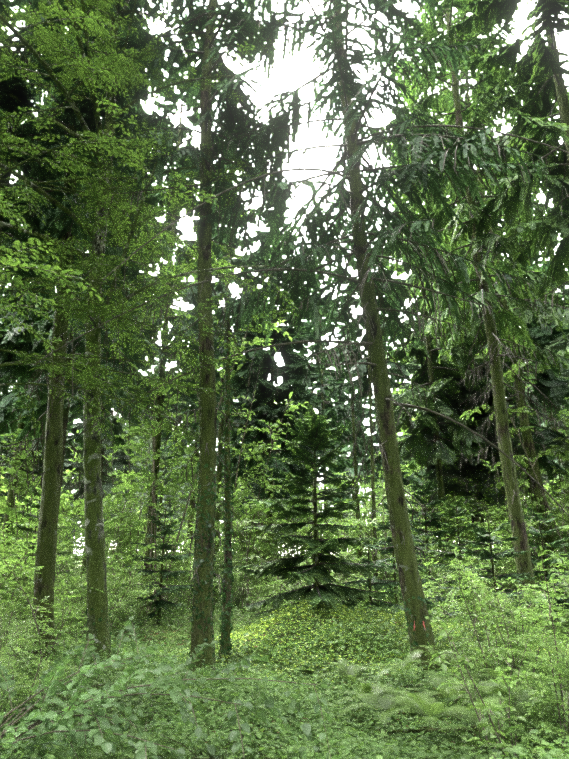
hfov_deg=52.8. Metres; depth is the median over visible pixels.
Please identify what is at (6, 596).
sapling bush
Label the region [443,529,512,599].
sapling bush
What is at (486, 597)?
sapling bush
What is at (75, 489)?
fir tree
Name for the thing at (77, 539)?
sapling bush
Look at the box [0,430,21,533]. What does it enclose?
fir tree
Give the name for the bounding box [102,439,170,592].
broadleaf tree
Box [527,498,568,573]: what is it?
sapling bush
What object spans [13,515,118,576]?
sapling bush
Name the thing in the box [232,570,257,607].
sapling bush
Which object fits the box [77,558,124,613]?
sapling bush
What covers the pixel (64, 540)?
sapling bush
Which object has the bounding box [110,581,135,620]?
sapling bush
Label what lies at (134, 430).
broadleaf tree
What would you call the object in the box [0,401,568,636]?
young fir trees
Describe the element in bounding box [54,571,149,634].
sapling bush
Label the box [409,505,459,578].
sapling bush
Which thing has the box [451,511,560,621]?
sapling bush
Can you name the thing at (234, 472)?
fir tree
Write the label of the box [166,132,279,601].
fir tree
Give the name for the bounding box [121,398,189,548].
fir tree
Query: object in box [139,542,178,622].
sapling bush
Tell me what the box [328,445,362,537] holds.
fir tree
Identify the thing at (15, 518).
sapling bush
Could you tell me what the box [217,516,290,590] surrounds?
sapling bush
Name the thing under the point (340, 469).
fir tree
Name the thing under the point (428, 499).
sapling bush
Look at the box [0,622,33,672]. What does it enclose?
sapling bush
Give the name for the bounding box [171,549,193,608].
sapling bush
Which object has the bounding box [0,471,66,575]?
sapling bush
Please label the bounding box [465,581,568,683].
sapling bush
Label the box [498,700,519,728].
sapling bush
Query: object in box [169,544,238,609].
sapling bush
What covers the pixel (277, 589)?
sapling bush
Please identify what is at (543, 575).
sapling bush
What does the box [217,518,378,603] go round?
sapling bush
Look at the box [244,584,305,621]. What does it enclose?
sapling bush
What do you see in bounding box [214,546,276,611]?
sapling bush
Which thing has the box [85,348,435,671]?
ivy leaves
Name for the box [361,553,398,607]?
sapling bush
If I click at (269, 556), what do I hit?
sapling bush
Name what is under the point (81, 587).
sapling bush
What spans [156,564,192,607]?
sapling bush
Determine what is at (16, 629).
sapling bush
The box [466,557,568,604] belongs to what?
sapling bush
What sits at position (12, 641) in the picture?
sapling bush
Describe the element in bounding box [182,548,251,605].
sapling bush
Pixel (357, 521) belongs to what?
sapling bush
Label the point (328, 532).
sapling bush
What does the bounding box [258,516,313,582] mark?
sapling bush
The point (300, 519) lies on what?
sapling bush
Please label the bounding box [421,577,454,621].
sapling bush
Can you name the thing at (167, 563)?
sapling bush
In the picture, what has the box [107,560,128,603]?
sapling bush
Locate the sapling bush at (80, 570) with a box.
[29,525,86,601]
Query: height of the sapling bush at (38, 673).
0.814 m
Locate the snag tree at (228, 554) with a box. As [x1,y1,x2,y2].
[213,291,255,663]
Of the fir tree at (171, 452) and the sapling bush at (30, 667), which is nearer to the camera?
the sapling bush at (30, 667)
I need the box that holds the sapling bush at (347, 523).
[318,500,383,585]
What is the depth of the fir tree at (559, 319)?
21.79 m
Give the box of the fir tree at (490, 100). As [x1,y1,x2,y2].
[360,0,562,645]
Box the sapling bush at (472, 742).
[439,679,541,758]
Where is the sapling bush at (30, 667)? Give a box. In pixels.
[20,655,41,679]
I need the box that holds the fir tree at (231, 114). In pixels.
[68,0,296,681]
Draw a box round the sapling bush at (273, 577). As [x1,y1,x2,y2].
[267,558,309,609]
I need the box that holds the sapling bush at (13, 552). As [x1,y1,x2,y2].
[0,540,25,594]
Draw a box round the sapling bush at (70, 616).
[0,602,82,703]
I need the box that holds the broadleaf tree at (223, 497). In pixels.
[216,441,249,550]
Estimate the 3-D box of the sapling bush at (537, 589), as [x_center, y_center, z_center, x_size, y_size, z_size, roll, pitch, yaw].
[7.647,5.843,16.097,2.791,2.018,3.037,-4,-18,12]
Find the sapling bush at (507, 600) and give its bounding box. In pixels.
[466,584,568,677]
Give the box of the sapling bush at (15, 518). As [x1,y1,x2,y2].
[0,428,108,609]
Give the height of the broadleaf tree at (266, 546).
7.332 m
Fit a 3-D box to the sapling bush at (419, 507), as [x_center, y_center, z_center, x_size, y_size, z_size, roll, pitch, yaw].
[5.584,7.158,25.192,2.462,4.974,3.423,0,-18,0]
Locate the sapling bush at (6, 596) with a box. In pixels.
[0,518,67,611]
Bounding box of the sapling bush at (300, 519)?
[253,469,349,586]
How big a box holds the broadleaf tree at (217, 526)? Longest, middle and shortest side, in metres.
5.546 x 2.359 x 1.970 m
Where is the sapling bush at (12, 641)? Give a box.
[0,604,26,674]
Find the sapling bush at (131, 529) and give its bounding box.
[76,474,148,576]
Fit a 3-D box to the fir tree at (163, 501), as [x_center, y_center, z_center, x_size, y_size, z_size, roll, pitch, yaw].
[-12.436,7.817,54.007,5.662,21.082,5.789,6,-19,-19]
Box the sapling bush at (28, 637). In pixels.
[0,596,48,667]
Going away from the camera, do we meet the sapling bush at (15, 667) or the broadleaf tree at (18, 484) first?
the sapling bush at (15, 667)
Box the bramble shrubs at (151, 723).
[1,687,272,758]
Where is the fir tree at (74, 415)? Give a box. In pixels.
[65,170,159,600]
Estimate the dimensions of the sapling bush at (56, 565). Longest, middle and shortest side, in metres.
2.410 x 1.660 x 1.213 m
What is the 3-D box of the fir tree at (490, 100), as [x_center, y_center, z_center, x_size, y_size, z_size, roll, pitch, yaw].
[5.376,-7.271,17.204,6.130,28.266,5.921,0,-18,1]
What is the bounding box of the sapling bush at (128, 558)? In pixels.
[76,513,283,603]
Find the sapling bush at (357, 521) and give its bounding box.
[344,489,395,582]
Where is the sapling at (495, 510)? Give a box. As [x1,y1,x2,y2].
[480,459,542,570]
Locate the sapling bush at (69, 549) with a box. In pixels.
[2,474,85,606]
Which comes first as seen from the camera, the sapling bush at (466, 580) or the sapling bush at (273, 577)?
the sapling bush at (466, 580)
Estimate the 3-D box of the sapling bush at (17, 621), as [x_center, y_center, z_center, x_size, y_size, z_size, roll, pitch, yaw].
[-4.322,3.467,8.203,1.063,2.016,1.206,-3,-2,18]
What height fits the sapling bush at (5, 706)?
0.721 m
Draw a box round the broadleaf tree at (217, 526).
[183,479,237,568]
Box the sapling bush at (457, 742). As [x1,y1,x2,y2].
[422,711,539,752]
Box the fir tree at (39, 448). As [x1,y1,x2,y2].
[0,380,43,533]
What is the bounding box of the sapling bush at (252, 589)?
[223,553,263,600]
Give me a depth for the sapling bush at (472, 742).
5.19 m
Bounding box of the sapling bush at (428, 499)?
[375,483,438,563]
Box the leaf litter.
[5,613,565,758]
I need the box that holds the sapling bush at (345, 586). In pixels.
[330,558,403,617]
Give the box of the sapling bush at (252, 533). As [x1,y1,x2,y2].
[234,512,280,555]
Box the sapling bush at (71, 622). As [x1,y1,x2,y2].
[30,599,86,645]
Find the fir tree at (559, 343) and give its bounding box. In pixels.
[537,240,568,468]
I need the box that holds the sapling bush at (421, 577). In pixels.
[361,556,474,619]
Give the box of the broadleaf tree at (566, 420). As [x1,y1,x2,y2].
[543,397,568,553]
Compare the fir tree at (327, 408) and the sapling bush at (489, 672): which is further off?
the fir tree at (327, 408)
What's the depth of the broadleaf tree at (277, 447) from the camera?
28.20 m
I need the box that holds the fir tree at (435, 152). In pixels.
[33,0,568,682]
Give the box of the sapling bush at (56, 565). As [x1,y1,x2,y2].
[54,534,82,609]
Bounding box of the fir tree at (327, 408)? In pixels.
[300,242,363,537]
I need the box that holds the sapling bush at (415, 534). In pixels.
[352,514,433,590]
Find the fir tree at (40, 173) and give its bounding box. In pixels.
[0,0,163,310]
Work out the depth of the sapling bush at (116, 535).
22.06 m
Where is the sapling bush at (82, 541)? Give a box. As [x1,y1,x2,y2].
[69,516,115,571]
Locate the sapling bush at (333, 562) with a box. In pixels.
[318,533,370,593]
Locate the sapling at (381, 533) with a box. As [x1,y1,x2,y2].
[348,473,388,579]
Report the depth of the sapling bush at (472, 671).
6.49 m
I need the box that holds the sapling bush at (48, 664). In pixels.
[27,646,84,682]
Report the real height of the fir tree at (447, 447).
27.206 m
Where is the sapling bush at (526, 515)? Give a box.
[494,495,561,581]
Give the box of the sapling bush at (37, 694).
[0,662,80,709]
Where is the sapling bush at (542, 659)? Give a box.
[529,644,568,722]
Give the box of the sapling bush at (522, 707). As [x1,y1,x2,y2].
[513,670,545,731]
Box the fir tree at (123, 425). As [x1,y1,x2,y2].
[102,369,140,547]
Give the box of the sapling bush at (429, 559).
[415,537,444,606]
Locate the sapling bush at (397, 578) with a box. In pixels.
[387,561,398,600]
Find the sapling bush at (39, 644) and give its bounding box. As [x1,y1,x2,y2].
[0,549,103,675]
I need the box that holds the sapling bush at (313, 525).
[300,496,334,554]
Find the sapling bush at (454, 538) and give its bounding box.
[425,481,523,551]
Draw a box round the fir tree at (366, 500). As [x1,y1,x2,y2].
[359,487,381,536]
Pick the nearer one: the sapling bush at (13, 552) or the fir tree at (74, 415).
the sapling bush at (13, 552)
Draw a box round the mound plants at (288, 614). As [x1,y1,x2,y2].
[156,600,561,686]
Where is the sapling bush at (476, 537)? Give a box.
[425,497,558,574]
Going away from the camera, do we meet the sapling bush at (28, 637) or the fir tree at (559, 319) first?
the sapling bush at (28, 637)
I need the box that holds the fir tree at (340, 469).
[326,294,381,549]
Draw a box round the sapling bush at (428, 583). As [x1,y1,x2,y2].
[422,548,516,618]
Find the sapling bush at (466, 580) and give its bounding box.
[447,557,497,640]
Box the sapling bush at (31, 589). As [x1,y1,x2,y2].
[11,584,70,637]
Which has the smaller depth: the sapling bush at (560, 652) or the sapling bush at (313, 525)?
the sapling bush at (560, 652)
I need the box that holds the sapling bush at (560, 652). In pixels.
[527,633,568,668]
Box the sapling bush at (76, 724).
[1,709,93,745]
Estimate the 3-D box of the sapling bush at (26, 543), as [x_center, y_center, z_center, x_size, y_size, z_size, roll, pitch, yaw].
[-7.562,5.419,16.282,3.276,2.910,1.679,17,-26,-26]
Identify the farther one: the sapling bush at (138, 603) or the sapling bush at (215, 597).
the sapling bush at (215, 597)
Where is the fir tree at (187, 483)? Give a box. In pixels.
[169,419,194,532]
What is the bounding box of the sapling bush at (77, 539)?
[64,518,83,575]
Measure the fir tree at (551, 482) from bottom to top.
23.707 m
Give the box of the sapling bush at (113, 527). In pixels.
[103,505,134,552]
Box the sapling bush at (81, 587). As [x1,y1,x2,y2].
[23,549,159,597]
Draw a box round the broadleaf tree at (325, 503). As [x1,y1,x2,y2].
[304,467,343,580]
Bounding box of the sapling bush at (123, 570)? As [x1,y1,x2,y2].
[111,544,139,586]
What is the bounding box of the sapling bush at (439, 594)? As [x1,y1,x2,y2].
[386,575,446,622]
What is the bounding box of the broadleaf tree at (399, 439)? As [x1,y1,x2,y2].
[382,381,466,529]
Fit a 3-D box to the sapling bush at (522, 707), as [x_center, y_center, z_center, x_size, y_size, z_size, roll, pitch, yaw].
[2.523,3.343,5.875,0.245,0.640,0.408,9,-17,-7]
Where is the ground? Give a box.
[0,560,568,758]
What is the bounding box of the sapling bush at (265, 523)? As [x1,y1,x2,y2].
[249,487,319,582]
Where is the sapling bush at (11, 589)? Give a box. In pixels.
[1,559,28,625]
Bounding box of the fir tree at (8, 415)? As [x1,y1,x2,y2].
[0,89,107,578]
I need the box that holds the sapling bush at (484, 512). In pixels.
[478,501,568,582]
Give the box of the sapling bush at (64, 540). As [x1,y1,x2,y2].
[57,518,73,592]
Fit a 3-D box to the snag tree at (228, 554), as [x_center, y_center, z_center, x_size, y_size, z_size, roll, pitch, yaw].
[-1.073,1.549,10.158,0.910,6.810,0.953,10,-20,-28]
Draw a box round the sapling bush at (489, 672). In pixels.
[459,661,512,694]
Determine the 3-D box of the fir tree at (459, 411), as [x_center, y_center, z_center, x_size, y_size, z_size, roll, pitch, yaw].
[8.788,-0.509,28.348,6.957,22.728,6.558,-10,-21,28]
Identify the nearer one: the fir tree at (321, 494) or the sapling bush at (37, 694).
the sapling bush at (37, 694)
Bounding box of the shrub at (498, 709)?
[425,525,568,757]
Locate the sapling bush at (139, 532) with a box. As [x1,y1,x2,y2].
[105,512,169,567]
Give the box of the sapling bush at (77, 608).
[13,580,125,658]
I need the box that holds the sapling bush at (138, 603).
[108,571,169,636]
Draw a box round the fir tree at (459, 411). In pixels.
[397,191,547,561]
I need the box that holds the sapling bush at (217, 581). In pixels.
[214,558,239,603]
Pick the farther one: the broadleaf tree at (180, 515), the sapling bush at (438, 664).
the broadleaf tree at (180, 515)
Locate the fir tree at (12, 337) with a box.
[0,28,172,538]
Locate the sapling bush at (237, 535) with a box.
[180,496,258,590]
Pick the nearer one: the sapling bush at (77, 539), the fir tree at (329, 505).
the sapling bush at (77, 539)
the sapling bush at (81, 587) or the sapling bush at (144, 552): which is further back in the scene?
the sapling bush at (144, 552)
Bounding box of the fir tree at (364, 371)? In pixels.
[325,207,413,591]
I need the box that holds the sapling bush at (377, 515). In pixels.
[359,485,431,576]
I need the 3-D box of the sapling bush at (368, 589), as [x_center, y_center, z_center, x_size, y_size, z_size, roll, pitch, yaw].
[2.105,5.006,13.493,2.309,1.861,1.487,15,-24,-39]
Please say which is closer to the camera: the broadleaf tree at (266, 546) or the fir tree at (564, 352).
the broadleaf tree at (266, 546)
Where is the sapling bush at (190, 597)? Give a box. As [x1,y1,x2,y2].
[157,547,281,607]
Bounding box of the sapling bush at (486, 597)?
[460,577,515,641]
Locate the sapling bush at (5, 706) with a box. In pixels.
[0,668,48,725]
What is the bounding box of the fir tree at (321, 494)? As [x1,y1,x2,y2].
[305,458,323,511]
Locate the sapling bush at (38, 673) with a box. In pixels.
[19,640,86,708]
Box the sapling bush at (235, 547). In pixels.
[158,493,305,597]
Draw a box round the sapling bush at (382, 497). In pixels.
[368,481,427,532]
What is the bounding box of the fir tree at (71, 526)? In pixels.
[57,490,82,545]
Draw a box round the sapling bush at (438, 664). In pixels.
[425,642,481,707]
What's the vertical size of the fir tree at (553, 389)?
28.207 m
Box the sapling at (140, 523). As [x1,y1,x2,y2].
[132,477,197,575]
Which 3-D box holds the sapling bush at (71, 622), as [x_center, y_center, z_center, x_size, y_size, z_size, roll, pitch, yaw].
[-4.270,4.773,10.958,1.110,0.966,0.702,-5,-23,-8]
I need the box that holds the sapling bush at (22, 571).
[0,539,61,643]
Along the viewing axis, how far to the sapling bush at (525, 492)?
25.32 m
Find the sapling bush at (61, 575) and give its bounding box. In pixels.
[18,565,71,628]
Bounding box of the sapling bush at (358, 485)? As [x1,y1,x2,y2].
[348,478,456,580]
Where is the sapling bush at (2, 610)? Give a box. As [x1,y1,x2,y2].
[0,595,31,626]
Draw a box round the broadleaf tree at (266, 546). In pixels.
[219,392,308,612]
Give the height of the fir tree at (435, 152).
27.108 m
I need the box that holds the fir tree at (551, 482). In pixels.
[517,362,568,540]
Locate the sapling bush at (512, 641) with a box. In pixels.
[449,634,522,701]
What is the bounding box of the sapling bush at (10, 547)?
[0,533,36,569]
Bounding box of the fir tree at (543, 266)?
[527,194,568,463]
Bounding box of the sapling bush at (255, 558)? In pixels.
[213,492,292,603]
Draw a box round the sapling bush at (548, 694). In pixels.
[519,630,568,756]
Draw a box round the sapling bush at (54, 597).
[13,577,69,619]
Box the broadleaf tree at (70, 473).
[55,429,84,593]
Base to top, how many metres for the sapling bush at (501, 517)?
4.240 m
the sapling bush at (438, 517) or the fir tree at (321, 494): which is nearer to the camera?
the sapling bush at (438, 517)
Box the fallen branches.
[4,630,507,758]
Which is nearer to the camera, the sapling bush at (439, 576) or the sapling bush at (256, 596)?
the sapling bush at (439, 576)
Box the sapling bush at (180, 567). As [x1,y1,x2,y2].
[107,533,223,593]
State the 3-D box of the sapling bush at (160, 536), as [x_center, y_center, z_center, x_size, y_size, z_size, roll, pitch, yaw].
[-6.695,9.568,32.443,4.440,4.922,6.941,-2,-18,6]
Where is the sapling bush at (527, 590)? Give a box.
[432,546,566,633]
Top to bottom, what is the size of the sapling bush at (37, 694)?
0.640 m
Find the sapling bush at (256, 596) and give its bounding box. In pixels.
[249,583,262,610]
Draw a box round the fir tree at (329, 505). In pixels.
[321,454,353,538]
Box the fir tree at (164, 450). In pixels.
[144,192,244,582]
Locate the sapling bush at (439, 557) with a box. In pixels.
[425,536,454,607]
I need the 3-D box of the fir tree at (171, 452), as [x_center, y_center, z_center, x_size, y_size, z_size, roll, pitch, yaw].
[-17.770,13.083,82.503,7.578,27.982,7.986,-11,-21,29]
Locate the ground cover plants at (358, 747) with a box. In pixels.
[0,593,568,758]
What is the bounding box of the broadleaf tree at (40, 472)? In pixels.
[11,432,71,534]
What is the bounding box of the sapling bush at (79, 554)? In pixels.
[0,521,130,612]
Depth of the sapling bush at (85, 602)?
13.07 m
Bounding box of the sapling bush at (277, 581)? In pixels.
[268,537,368,613]
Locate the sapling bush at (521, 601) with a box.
[478,584,547,666]
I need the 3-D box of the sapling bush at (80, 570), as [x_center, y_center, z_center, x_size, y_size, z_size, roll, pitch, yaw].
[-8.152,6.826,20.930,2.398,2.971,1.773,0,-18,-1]
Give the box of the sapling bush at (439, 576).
[417,553,475,616]
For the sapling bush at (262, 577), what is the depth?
20.34 m
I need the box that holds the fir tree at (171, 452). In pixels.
[164,399,186,516]
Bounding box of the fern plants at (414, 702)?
[318,645,567,744]
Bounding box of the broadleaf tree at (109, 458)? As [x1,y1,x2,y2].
[101,418,174,583]
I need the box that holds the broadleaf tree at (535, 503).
[494,459,549,582]
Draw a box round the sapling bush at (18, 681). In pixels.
[1,663,35,713]
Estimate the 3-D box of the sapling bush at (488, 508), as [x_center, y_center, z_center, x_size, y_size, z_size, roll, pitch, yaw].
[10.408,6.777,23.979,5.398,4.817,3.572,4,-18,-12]
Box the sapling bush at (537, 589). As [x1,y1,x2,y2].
[507,562,568,622]
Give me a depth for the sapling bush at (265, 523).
23.08 m
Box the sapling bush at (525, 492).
[495,465,567,545]
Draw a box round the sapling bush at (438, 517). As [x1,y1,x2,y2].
[412,499,463,551]
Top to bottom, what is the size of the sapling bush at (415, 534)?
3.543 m
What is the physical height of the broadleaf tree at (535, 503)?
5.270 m
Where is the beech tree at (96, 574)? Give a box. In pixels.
[0,0,318,673]
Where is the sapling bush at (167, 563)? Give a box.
[137,546,181,612]
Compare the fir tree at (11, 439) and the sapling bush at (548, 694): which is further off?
the fir tree at (11, 439)
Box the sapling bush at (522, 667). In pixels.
[506,634,559,742]
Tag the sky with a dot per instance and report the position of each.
(285, 76)
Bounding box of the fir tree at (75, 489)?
[67,421,113,532]
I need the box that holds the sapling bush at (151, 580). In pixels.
[126,561,165,620]
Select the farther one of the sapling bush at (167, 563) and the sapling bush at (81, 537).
the sapling bush at (81, 537)
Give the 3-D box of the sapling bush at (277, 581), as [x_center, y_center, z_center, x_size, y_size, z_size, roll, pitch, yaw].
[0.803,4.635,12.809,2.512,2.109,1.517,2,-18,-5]
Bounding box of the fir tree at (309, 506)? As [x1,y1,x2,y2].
[293,468,322,564]
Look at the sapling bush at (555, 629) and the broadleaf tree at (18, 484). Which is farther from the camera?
the broadleaf tree at (18, 484)
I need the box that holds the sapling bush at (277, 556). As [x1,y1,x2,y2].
[255,540,304,587]
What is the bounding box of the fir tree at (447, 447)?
[368,58,512,574]
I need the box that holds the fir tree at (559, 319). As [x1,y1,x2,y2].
[404,0,568,614]
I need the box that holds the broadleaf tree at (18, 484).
[0,420,66,578]
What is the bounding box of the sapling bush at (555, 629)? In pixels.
[529,603,568,647]
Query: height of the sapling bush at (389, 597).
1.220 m
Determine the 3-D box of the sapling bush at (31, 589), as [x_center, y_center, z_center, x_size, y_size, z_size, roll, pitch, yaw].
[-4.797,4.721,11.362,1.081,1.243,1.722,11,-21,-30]
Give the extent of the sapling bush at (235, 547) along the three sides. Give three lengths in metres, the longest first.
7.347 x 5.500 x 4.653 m
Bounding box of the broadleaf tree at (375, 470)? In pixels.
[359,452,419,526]
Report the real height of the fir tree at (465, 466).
22.261 m
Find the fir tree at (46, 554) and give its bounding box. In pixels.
[0,0,195,662]
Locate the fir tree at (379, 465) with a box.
[349,267,422,490]
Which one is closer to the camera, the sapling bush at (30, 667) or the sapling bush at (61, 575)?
the sapling bush at (30, 667)
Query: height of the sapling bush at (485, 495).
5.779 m
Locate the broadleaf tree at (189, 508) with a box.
[160,378,223,525]
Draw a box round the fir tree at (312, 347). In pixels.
[277,256,353,535]
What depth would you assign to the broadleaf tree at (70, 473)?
29.09 m
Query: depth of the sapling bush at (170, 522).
21.76 m
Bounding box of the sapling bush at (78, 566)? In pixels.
[67,545,110,598]
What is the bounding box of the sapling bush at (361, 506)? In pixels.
[348,492,415,579]
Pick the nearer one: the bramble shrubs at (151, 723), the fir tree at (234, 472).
the bramble shrubs at (151, 723)
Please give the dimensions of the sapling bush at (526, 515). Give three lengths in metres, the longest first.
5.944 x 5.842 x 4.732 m
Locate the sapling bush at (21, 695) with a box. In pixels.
[4,673,45,729]
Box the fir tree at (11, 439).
[0,382,15,499]
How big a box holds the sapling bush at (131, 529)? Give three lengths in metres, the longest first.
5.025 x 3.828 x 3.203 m
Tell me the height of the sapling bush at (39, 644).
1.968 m
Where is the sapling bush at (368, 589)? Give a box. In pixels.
[339,552,423,611]
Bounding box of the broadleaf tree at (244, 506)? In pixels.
[222,390,284,542]
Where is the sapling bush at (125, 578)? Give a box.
[105,529,141,630]
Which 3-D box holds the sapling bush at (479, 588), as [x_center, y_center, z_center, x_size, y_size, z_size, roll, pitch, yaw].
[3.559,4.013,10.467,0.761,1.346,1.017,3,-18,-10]
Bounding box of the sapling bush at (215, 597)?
[213,572,222,606]
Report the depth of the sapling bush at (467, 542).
22.74 m
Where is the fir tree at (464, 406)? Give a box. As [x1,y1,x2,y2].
[406,105,540,582]
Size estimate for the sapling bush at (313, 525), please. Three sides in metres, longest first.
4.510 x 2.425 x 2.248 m
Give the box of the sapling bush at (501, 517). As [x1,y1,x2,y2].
[453,484,567,577]
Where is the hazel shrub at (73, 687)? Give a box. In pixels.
[0,616,340,758]
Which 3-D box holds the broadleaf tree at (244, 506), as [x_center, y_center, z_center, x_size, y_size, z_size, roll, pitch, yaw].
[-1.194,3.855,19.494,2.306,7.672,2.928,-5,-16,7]
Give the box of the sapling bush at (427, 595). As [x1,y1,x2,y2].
[424,588,557,634]
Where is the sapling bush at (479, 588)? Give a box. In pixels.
[459,561,504,630]
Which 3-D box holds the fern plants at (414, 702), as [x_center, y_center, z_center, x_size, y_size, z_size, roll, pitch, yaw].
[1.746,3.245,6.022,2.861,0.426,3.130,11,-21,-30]
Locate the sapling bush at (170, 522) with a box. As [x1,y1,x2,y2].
[126,494,194,600]
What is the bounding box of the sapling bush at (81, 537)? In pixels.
[73,524,110,549]
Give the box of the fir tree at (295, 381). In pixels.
[216,163,335,605]
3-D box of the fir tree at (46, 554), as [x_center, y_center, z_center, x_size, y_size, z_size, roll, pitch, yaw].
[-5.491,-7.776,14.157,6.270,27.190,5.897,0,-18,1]
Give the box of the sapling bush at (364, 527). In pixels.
[334,500,415,587]
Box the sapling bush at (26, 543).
[0,516,83,622]
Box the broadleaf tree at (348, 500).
[325,476,364,538]
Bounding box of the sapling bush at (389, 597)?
[373,586,402,620]
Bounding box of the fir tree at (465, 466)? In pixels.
[392,197,547,581]
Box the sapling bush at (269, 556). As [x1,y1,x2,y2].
[264,551,304,600]
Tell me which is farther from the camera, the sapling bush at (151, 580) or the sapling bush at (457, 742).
the sapling bush at (151, 580)
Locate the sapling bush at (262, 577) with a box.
[242,550,287,596]
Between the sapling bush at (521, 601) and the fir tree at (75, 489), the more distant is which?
the fir tree at (75, 489)
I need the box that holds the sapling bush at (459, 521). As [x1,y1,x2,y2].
[380,452,513,566]
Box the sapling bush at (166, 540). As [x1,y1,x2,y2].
[156,537,222,603]
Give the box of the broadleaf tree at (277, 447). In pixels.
[220,370,298,596]
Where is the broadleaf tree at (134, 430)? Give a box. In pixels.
[106,318,291,617]
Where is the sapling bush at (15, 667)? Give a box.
[0,640,41,724]
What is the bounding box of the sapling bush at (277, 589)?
[259,574,291,621]
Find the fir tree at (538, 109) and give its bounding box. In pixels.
[446,0,568,312]
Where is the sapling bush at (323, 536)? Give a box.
[301,509,348,572]
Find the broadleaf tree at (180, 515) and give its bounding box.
[165,482,197,539]
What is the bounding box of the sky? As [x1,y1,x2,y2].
[0,0,568,558]
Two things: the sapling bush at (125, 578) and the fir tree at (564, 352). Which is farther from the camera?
the fir tree at (564, 352)
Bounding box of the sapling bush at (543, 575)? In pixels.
[536,559,565,591]
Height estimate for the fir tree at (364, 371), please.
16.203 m
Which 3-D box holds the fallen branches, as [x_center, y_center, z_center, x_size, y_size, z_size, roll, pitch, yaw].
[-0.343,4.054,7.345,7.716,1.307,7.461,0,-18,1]
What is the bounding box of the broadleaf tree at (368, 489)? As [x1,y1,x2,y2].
[359,477,385,537]
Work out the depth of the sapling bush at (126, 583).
16.51 m
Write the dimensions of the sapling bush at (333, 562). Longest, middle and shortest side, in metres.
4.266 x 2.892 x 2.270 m
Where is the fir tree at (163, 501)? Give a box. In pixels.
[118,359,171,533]
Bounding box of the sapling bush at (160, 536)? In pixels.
[128,505,194,566]
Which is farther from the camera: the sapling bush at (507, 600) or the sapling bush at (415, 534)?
the sapling bush at (415, 534)
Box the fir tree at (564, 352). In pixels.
[497,224,568,511]
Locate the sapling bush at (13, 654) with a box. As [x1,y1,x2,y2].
[0,629,31,679]
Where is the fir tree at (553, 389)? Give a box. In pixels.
[442,93,568,576]
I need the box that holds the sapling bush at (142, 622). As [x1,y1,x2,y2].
[136,610,150,634]
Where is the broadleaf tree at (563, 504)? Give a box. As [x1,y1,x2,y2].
[460,348,568,559]
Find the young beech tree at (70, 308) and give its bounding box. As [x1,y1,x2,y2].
[0,99,297,470]
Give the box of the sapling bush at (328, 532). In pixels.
[280,493,390,579]
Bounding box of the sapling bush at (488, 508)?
[455,479,567,553]
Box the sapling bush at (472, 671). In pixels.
[467,655,567,727]
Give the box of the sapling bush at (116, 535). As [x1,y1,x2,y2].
[105,527,129,591]
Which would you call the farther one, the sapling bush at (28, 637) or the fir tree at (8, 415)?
the fir tree at (8, 415)
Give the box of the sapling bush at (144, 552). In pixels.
[79,511,192,593]
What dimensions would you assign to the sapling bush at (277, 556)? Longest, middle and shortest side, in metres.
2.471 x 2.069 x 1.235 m
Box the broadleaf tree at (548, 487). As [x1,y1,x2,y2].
[543,479,560,531]
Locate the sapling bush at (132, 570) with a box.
[73,543,163,626]
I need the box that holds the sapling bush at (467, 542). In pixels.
[456,527,486,581]
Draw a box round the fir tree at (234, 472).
[221,377,307,563]
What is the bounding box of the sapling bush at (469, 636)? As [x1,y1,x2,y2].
[449,607,566,675]
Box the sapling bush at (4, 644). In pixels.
[0,626,16,667]
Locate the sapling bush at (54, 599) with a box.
[0,577,67,621]
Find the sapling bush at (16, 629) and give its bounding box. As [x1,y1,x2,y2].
[0,607,28,658]
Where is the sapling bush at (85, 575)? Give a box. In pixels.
[70,554,122,618]
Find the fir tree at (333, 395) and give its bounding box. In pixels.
[319,198,390,586]
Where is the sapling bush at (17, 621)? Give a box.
[0,574,21,668]
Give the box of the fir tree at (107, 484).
[32,363,162,532]
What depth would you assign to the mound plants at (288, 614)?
9.64 m
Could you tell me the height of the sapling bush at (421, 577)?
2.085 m
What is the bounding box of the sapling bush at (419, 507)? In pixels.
[386,487,436,554]
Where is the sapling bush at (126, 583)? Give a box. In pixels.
[109,557,142,620]
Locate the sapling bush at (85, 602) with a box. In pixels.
[16,541,124,638]
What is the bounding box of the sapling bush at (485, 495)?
[441,469,568,565]
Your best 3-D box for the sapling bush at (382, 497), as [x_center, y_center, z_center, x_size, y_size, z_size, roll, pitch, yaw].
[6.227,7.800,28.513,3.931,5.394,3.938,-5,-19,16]
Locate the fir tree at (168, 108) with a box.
[84,13,246,615]

